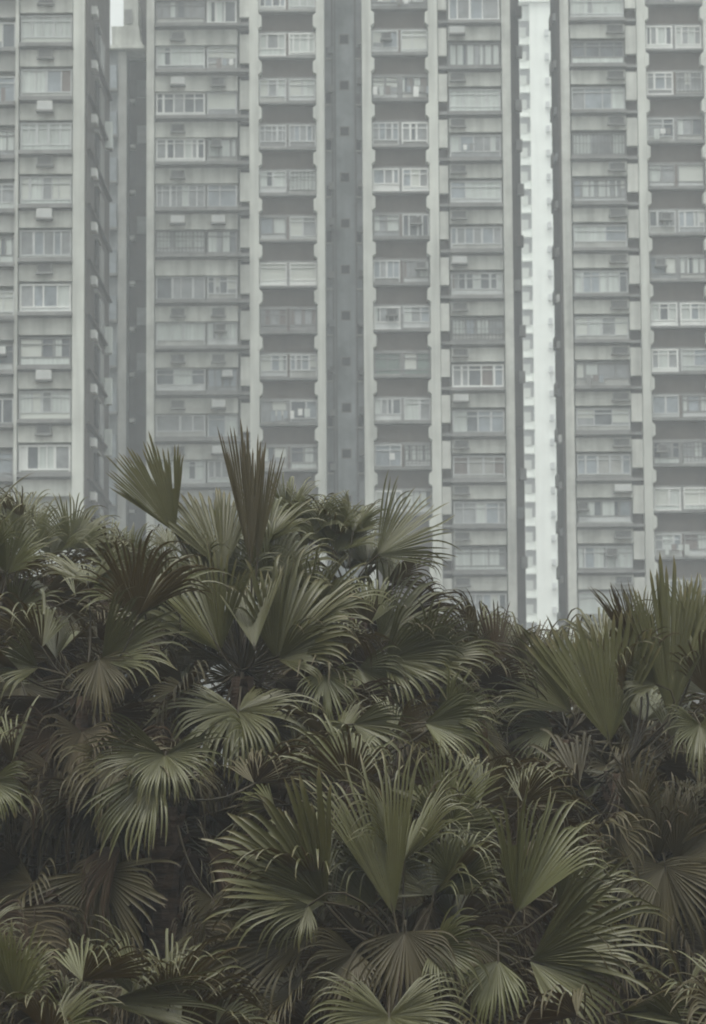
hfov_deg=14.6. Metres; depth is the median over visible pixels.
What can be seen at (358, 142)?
recess window
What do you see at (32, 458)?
window
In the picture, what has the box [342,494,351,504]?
recess window
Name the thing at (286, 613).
fan palm
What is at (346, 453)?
recess window
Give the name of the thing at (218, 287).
window
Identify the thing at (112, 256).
window
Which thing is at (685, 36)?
window
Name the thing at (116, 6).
sky
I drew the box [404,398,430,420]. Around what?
window
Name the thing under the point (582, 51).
window
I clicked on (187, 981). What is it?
fan palm
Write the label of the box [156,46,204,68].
window
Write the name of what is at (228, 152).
window
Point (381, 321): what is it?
window
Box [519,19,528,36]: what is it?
window
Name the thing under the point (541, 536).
white tower
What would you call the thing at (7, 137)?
window
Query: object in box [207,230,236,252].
window
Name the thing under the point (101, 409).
side window
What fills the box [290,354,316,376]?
window
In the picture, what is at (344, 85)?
recess window
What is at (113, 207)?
window
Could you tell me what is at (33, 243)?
window
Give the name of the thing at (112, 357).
window
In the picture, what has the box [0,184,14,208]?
window
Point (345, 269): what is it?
recess window
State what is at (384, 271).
window
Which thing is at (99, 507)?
side window
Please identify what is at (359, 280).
recess window
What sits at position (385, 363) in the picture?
window
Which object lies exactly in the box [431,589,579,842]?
fan palm
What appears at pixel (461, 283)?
window
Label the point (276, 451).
window
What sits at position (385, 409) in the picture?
window
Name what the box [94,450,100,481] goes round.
side window
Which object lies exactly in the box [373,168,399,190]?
window
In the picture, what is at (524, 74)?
window
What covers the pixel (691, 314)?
window
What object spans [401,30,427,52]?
window
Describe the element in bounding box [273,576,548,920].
fan palm
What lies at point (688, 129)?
window
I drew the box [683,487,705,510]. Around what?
window
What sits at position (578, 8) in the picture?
window
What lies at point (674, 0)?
window
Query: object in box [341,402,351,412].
recess window
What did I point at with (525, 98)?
window
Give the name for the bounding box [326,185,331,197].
recess window
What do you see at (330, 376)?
recess window
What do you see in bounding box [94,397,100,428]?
side window
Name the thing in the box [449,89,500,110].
window
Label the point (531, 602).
window
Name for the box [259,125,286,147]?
window
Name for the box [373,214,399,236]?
window
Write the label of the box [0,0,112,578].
apartment tower
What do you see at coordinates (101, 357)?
side window
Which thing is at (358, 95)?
recess window
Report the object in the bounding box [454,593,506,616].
window
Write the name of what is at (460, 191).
window
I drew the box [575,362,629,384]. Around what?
window
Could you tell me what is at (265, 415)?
window
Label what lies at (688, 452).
window
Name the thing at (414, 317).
window
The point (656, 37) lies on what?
window
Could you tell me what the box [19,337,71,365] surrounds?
window
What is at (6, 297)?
window
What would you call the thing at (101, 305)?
side window
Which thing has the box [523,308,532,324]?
window
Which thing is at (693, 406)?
window
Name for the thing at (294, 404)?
window
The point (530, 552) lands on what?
window
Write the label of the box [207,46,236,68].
window
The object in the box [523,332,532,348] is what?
window
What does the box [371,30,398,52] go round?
window
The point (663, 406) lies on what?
window
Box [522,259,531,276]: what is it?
window
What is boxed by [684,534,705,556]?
window
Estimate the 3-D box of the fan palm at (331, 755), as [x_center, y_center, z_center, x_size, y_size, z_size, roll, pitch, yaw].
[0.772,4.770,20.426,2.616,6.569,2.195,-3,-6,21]
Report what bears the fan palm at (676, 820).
on the ground
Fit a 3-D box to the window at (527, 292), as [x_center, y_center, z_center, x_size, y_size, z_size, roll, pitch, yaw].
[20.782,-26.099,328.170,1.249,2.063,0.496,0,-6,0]
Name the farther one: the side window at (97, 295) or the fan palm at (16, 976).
the side window at (97, 295)
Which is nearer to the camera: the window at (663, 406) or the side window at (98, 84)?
the side window at (98, 84)
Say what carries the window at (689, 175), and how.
in the apartment block at (628, 122)
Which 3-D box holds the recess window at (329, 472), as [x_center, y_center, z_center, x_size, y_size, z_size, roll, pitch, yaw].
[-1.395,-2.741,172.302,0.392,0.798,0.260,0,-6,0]
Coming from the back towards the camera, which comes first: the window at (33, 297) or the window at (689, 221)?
the window at (689, 221)
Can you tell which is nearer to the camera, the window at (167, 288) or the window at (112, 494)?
the window at (167, 288)
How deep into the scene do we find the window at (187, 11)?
172.16 m
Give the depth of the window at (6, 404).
145.75 m
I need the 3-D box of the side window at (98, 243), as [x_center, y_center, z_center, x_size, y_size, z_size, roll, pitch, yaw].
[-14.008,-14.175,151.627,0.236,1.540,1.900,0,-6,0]
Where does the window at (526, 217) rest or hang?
in the white tower at (541, 536)
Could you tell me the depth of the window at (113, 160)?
178.79 m
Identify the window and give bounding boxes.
[0,23,15,46]
[0,76,14,100]
[0,130,14,154]
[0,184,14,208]
[0,237,13,261]
[0,291,13,315]
[0,345,13,369]
[0,398,12,423]
[0,452,12,477]
[18,391,70,418]
[18,445,70,472]
[19,230,71,257]
[19,284,71,311]
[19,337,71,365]
[20,123,71,149]
[20,176,71,203]
[21,15,72,42]
[21,69,71,95]
[94,183,101,217]
[94,237,101,269]
[94,290,101,322]
[94,343,101,375]
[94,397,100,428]
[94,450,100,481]
[94,503,100,522]
[95,24,101,57]
[95,77,101,111]
[95,130,101,164]
[99,193,103,230]
[99,246,103,282]
[99,299,103,335]
[99,351,103,387]
[99,404,103,438]
[99,456,103,490]
[99,508,103,528]
[100,35,104,75]
[100,88,104,127]
[100,141,103,177]
[109,250,117,276]
[109,296,116,322]
[109,342,116,368]
[109,388,116,414]
[109,434,116,460]
[109,481,116,506]
[110,65,117,91]
[110,111,117,137]
[110,157,117,183]
[110,204,117,229]
[137,80,146,97]
[137,126,145,142]
[137,171,145,188]
[137,217,145,233]
[137,262,145,279]
[137,308,145,324]
[137,353,145,370]
[137,399,145,415]
[137,444,145,461]
[156,0,204,22]
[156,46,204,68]
[156,92,204,114]
[156,138,204,160]
[156,184,204,206]
[156,230,204,253]
[156,276,204,299]
[156,322,205,345]
[156,368,205,391]
[156,414,205,437]
[161,460,205,483]
[207,0,236,22]
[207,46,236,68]
[207,92,236,114]
[207,138,236,160]
[207,184,236,206]
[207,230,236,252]
[207,276,237,298]
[207,322,237,344]
[207,368,237,391]
[207,414,237,437]
[207,460,237,483]
[259,0,285,9]
[259,33,285,55]
[259,79,285,101]
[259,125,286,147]
[259,171,286,193]
[259,217,286,239]
[260,263,286,285]
[260,309,286,331]
[260,354,287,377]
[260,400,287,423]
[260,446,287,469]
[288,0,314,9]
[288,33,315,55]
[289,79,315,101]
[289,125,315,147]
[289,172,315,193]
[289,217,316,239]
[289,262,316,285]
[290,308,316,331]
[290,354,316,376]
[290,400,317,422]
[290,446,317,468]
[325,47,330,59]
[325,93,331,105]
[326,139,331,151]
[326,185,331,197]
[326,231,331,243]
[326,278,332,289]
[327,324,332,335]
[327,370,332,381]
[327,416,333,427]
[328,462,333,473]
[339,34,348,44]
[339,80,349,90]
[339,126,349,136]
[340,172,349,182]
[340,218,349,228]
[340,264,350,274]
[341,310,350,320]
[341,356,350,366]
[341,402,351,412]
[341,448,351,458]
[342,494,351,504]
[355,47,360,59]
[356,93,360,105]
[356,139,361,151]
[356,185,361,197]
[357,231,361,243]
[357,278,362,289]
[357,324,362,335]
[358,370,362,381]
[358,416,363,427]
[358,462,363,473]
[371,0,397,6]
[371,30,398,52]
[372,76,398,98]
[372,122,398,144]
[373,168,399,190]
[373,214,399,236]
[373,260,399,282]
[374,306,400,328]
[374,352,400,375]
[374,398,401,421]
[375,444,401,467]
[375,490,401,513]
[400,0,426,6]
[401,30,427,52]
[401,76,427,98]
[401,122,428,144]
[402,168,428,190]
[402,214,428,236]
[403,260,429,282]
[403,306,429,328]
[403,352,430,374]
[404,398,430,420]
[404,444,431,466]
[405,490,431,512]
[448,0,498,18]
[449,43,499,64]
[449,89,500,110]
[450,135,500,156]
[450,181,501,202]
[451,227,502,248]
[451,273,502,294]
[451,318,503,340]
[452,364,503,386]
[452,410,504,432]
[453,456,504,478]
[453,502,505,524]
[454,548,506,570]
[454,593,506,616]
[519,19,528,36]
[519,43,528,60]
[520,67,529,84]
[520,91,529,108]
[520,115,529,132]
[521,139,530,156]
[521,163,530,180]
[521,187,530,204]
[521,211,531,228]
[522,235,531,252]
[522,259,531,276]
[522,284,532,300]
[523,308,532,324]
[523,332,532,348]
[523,356,533,373]
[524,380,533,397]
[524,404,533,421]
[524,428,534,445]
[524,452,534,469]
[525,476,534,493]
[525,500,535,517]
[525,524,535,541]
[526,548,535,565]
[526,572,536,589]
[526,596,536,613]
[527,621,536,631]
[570,0,623,16]
[570,41,624,62]
[571,87,624,108]
[572,133,625,154]
[572,179,626,200]
[573,225,627,246]
[574,271,628,292]
[574,317,628,338]
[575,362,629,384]
[576,408,630,430]
[576,454,631,477]
[577,500,631,523]
[578,546,632,569]
[578,592,632,615]
[645,0,671,1]
[645,26,672,48]
[646,72,673,94]
[647,118,674,140]
[648,164,675,186]
[648,210,675,232]
[649,257,676,279]
[650,303,677,325]
[651,349,678,371]
[652,395,679,417]
[653,441,680,464]
[653,487,681,510]
[654,534,681,556]
[655,580,682,599]
[674,0,700,1]
[675,26,701,47]
[676,73,702,94]
[676,118,703,140]
[677,164,704,186]
[678,210,705,232]
[679,256,705,279]
[680,303,705,325]
[681,349,705,371]
[682,395,705,417]
[682,441,705,463]
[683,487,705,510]
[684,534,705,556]
[685,580,705,602]
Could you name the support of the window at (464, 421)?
in the apartment block at (334, 236)
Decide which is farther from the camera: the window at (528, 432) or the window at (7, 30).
the window at (528, 432)
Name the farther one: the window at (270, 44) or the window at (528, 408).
the window at (528, 408)
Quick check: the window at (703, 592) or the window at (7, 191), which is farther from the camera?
the window at (703, 592)
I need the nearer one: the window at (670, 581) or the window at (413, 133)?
the window at (670, 581)
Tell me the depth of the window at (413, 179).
171.23 m
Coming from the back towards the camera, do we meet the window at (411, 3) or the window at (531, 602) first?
the window at (531, 602)
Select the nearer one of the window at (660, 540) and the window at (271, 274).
the window at (660, 540)
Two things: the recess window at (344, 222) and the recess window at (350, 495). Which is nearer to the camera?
the recess window at (350, 495)
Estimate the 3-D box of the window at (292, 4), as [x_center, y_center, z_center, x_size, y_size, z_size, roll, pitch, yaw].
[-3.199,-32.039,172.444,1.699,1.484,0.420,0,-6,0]
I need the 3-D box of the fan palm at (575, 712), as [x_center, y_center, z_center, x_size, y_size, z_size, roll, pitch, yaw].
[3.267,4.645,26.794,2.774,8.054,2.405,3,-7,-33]
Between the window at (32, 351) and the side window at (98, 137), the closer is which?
the window at (32, 351)
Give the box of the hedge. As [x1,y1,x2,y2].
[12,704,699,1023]
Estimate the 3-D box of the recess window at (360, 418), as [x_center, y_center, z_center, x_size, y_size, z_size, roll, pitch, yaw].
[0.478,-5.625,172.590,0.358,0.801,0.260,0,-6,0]
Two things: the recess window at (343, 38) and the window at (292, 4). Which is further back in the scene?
the recess window at (343, 38)
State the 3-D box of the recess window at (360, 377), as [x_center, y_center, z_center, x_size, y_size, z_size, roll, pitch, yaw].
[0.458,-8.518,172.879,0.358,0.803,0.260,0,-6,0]
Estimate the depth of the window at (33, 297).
146.36 m
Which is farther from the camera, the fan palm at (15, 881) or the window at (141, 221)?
the window at (141, 221)
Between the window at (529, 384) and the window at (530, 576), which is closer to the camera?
the window at (530, 576)
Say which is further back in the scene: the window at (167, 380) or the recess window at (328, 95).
the recess window at (328, 95)
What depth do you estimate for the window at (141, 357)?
180.29 m
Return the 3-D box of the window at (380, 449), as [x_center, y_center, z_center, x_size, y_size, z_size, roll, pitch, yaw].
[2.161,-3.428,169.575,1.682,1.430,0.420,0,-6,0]
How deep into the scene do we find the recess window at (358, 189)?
174.01 m
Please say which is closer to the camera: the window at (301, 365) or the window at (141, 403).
the window at (301, 365)
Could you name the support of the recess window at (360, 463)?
in the apartment block at (334, 236)
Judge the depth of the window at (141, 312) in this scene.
180.59 m
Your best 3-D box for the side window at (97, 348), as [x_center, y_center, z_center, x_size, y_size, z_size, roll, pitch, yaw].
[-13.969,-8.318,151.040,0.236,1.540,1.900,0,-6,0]
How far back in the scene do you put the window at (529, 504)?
325.74 m
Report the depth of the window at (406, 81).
171.82 m
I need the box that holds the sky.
[110,0,122,44]
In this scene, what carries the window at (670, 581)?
in the apartment block at (628, 122)
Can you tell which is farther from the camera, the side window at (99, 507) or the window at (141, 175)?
the window at (141, 175)
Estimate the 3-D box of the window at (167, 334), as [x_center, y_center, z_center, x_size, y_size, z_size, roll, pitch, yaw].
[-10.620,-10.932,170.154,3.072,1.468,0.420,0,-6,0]
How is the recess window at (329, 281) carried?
in the apartment block at (334, 236)
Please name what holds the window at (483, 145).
in the apartment block at (334, 236)
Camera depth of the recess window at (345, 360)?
172.91 m
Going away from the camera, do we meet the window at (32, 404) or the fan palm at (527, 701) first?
the fan palm at (527, 701)
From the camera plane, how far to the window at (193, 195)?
170.98 m
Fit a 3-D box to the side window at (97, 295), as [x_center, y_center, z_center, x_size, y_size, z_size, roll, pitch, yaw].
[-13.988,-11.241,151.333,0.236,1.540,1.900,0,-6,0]
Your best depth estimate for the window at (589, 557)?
168.70 m
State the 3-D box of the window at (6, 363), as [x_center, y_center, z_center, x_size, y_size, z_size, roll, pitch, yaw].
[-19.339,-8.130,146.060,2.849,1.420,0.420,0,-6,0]
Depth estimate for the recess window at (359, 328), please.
173.12 m
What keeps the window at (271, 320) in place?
in the apartment block at (334, 236)
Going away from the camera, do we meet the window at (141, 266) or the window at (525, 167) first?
the window at (141, 266)
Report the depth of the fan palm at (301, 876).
18.79 m
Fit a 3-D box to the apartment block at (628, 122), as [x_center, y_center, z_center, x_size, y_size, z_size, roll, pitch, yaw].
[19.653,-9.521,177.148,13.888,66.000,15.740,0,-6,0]
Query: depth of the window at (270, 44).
172.11 m
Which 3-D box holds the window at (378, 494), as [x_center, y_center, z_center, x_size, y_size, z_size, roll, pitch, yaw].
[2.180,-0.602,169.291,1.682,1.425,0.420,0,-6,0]
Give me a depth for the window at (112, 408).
177.27 m
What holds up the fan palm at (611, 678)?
on the ground
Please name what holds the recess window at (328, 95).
in the apartment block at (334, 236)
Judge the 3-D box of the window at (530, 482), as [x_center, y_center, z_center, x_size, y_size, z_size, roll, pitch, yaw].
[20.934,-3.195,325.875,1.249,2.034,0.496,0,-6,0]
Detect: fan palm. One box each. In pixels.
[0,473,162,898]
[0,485,154,900]
[0,529,239,958]
[0,696,244,1023]
[0,761,110,1023]
[0,895,177,1023]
[0,915,277,1023]
[34,514,233,741]
[37,712,326,1023]
[98,418,408,1001]
[185,742,675,1023]
[210,662,514,1023]
[254,469,471,815]
[257,713,629,1023]
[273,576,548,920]
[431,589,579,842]
[457,599,705,1023]
[460,611,670,760]
[485,729,705,1023]
[489,553,705,1023]
[507,941,705,1023]
[561,577,705,794]
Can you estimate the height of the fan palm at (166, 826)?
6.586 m
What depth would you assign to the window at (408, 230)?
170.94 m
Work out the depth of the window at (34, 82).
147.50 m
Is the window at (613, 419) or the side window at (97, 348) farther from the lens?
the window at (613, 419)
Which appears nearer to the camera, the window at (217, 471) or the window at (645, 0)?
the window at (217, 471)
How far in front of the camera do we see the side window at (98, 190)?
151.50 m
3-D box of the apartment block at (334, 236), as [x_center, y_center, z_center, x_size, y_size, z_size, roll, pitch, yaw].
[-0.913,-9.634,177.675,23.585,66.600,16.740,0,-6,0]
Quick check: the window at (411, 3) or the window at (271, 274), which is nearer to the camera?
the window at (271, 274)
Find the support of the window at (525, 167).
in the white tower at (541, 536)
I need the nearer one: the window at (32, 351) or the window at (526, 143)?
the window at (32, 351)
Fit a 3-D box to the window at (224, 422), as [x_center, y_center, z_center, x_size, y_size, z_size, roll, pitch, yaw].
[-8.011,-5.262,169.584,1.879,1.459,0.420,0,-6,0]
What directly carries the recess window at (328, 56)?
in the apartment block at (334, 236)
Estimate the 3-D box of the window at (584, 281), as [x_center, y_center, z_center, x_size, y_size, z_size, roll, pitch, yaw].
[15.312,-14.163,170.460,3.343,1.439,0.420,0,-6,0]
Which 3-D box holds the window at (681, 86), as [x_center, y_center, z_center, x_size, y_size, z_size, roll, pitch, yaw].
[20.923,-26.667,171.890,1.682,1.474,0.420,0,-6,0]
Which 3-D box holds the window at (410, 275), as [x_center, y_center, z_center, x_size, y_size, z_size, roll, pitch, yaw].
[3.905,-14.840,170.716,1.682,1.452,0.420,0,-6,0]
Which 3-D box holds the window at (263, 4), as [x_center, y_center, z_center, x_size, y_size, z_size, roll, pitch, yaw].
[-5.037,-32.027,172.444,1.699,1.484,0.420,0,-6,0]
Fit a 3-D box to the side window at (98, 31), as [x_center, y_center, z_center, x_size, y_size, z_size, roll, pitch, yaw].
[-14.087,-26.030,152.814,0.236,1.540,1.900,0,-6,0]
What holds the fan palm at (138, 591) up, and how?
on the ground
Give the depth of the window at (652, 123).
171.57 m
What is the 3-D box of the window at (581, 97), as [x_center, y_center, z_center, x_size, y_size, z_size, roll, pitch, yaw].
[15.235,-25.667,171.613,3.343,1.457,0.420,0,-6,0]
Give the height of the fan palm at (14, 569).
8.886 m
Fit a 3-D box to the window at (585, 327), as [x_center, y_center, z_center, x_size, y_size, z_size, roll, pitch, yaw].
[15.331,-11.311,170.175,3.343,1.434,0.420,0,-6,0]
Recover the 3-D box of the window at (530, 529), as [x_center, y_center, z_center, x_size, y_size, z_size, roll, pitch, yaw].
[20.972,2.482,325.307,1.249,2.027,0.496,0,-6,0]
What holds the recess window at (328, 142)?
in the apartment block at (334, 236)
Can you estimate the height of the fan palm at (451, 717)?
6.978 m
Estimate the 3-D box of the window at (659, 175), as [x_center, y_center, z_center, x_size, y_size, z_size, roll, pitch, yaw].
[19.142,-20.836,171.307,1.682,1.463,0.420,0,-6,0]
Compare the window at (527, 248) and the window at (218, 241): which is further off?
the window at (527, 248)
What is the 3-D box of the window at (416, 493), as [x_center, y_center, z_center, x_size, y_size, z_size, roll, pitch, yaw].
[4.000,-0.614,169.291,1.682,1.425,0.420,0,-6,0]
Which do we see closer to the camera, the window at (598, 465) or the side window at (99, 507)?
the side window at (99, 507)
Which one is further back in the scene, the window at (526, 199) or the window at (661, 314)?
the window at (526, 199)
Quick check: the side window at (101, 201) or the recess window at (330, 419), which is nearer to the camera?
the side window at (101, 201)
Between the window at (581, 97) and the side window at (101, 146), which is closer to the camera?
the side window at (101, 146)
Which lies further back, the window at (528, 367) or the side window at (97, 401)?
the window at (528, 367)
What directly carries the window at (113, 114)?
in the link block at (127, 237)
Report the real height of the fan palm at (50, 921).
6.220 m
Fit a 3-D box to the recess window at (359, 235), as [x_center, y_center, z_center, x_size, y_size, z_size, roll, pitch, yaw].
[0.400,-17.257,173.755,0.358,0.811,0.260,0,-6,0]
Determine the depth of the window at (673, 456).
169.53 m
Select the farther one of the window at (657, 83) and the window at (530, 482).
the window at (530, 482)
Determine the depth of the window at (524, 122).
330.38 m
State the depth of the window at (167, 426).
169.57 m
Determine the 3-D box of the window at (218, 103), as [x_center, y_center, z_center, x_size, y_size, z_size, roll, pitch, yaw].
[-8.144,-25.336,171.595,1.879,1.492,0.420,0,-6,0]
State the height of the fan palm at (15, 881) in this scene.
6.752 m
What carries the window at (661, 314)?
in the apartment block at (628, 122)
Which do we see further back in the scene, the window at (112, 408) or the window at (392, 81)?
the window at (112, 408)
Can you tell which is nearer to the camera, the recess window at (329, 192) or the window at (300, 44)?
the window at (300, 44)
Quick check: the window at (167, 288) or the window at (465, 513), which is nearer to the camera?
the window at (465, 513)
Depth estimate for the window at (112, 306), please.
177.92 m
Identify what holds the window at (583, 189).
in the apartment block at (628, 122)
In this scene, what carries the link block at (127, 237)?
on the ground
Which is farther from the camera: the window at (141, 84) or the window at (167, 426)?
the window at (141, 84)
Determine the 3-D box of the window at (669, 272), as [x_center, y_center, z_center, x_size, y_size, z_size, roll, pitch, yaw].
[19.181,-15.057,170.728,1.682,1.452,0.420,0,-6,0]
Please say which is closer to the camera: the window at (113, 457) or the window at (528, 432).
the window at (113, 457)
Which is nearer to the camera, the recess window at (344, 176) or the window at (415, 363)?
the window at (415, 363)
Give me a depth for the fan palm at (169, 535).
30.08 m
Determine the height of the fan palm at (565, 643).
7.900 m
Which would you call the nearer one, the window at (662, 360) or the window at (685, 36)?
the window at (662, 360)
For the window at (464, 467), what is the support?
in the apartment block at (334, 236)
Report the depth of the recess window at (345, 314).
173.21 m
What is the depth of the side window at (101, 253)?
154.39 m
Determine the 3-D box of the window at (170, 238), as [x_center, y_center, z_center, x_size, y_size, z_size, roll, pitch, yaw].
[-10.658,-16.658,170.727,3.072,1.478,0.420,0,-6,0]
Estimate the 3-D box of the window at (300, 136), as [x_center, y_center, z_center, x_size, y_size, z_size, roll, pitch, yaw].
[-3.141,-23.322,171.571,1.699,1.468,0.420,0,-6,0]
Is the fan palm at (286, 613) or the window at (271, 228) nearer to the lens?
the fan palm at (286, 613)
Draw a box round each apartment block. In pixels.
[146,0,527,784]
[549,0,705,728]
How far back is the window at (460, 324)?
170.15 m
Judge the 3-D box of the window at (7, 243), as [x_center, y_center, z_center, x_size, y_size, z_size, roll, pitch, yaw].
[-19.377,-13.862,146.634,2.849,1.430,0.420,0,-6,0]
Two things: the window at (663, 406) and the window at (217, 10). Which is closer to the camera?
the window at (663, 406)
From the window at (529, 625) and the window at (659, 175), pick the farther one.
the window at (529, 625)
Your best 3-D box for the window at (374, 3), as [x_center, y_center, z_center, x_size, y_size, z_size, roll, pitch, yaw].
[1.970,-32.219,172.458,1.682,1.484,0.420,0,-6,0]
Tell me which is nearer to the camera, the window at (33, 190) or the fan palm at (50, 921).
the fan palm at (50, 921)
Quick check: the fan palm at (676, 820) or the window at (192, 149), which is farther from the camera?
the window at (192, 149)
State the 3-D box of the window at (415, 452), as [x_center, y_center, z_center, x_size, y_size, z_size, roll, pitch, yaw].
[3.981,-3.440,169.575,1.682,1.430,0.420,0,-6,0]
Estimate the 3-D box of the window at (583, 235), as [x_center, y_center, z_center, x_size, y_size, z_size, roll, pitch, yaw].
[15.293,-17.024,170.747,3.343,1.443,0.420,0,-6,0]
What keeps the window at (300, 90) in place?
in the apartment block at (334, 236)
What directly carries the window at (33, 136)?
in the apartment tower at (56, 149)
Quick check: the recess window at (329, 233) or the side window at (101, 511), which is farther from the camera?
the recess window at (329, 233)
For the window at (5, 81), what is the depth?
147.47 m
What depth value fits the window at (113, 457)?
177.01 m
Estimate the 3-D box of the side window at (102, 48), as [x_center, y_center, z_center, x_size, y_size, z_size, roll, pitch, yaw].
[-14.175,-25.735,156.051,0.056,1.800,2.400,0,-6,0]
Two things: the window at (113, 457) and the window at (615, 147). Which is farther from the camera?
the window at (113, 457)
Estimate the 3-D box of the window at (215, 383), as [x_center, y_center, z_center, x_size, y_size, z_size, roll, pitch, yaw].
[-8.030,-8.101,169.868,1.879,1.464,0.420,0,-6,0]
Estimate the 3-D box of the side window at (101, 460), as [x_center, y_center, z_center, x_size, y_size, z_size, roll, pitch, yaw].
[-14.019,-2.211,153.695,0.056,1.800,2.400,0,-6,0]
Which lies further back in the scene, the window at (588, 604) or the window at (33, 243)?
the window at (588, 604)
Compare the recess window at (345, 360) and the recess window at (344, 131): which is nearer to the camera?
the recess window at (345, 360)
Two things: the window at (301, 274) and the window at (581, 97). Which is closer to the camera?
the window at (301, 274)
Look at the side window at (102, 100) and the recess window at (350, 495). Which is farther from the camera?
the recess window at (350, 495)
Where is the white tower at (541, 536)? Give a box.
[518,0,558,711]
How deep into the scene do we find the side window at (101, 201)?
154.62 m
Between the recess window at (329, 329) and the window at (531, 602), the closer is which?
the recess window at (329, 329)
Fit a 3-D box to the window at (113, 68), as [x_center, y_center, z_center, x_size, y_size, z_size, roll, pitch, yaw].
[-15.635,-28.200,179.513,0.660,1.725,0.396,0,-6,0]
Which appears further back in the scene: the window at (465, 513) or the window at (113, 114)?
the window at (113, 114)
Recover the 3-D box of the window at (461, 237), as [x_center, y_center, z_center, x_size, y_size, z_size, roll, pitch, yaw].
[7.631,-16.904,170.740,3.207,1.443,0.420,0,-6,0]
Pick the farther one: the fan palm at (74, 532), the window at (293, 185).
the window at (293, 185)
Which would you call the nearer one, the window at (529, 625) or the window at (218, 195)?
the window at (218, 195)
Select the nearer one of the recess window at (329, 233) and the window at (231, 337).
the window at (231, 337)
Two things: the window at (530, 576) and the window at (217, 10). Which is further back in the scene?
the window at (530, 576)
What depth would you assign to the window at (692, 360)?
170.11 m
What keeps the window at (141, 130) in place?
in the link block at (127, 237)
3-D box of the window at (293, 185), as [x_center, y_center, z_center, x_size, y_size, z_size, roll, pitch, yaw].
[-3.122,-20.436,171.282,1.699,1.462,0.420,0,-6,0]
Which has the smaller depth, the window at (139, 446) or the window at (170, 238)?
the window at (170, 238)
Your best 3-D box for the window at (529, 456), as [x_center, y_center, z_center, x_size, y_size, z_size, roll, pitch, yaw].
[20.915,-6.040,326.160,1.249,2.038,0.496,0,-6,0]
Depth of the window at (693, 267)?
170.69 m
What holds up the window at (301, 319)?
in the apartment block at (334, 236)
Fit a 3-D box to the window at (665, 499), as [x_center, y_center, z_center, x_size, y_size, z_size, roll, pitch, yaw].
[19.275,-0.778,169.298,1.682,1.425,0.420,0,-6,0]
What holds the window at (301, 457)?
in the apartment block at (334, 236)
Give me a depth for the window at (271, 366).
170.11 m
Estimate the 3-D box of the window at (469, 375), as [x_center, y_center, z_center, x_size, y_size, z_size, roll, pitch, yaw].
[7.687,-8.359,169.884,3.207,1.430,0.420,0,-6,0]
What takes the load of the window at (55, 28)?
in the apartment tower at (56, 149)
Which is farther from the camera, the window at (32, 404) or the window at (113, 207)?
the window at (113, 207)
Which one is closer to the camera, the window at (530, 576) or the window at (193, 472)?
the window at (193, 472)
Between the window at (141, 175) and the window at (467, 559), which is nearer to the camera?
the window at (467, 559)
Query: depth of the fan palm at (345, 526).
27.08 m
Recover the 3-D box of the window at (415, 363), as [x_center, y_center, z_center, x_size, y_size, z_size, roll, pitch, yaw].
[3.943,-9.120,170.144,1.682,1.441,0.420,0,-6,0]
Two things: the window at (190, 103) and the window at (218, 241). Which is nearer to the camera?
the window at (218, 241)
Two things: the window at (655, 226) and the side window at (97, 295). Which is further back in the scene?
the window at (655, 226)
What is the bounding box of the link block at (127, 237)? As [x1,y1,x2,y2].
[109,0,146,674]
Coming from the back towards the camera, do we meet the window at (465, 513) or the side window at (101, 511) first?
the window at (465, 513)
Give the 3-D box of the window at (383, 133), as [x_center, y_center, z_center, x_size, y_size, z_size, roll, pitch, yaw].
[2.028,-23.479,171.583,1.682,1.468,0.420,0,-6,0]
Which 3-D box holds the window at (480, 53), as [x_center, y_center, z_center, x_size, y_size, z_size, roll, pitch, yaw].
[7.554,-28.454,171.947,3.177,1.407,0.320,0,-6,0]
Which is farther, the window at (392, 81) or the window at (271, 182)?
the window at (392, 81)
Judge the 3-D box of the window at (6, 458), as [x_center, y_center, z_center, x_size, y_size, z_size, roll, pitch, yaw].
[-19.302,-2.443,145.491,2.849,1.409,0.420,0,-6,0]
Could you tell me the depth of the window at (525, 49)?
331.27 m
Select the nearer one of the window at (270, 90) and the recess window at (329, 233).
the window at (270, 90)
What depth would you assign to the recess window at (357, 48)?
174.91 m
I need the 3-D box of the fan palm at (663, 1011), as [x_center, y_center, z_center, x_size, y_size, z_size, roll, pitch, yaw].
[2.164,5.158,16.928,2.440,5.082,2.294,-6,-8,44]
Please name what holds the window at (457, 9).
in the apartment block at (334, 236)
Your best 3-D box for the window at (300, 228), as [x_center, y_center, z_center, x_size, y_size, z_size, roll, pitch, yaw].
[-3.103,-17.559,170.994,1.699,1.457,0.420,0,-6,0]
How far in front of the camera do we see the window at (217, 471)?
169.24 m
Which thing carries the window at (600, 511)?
in the apartment block at (628, 122)

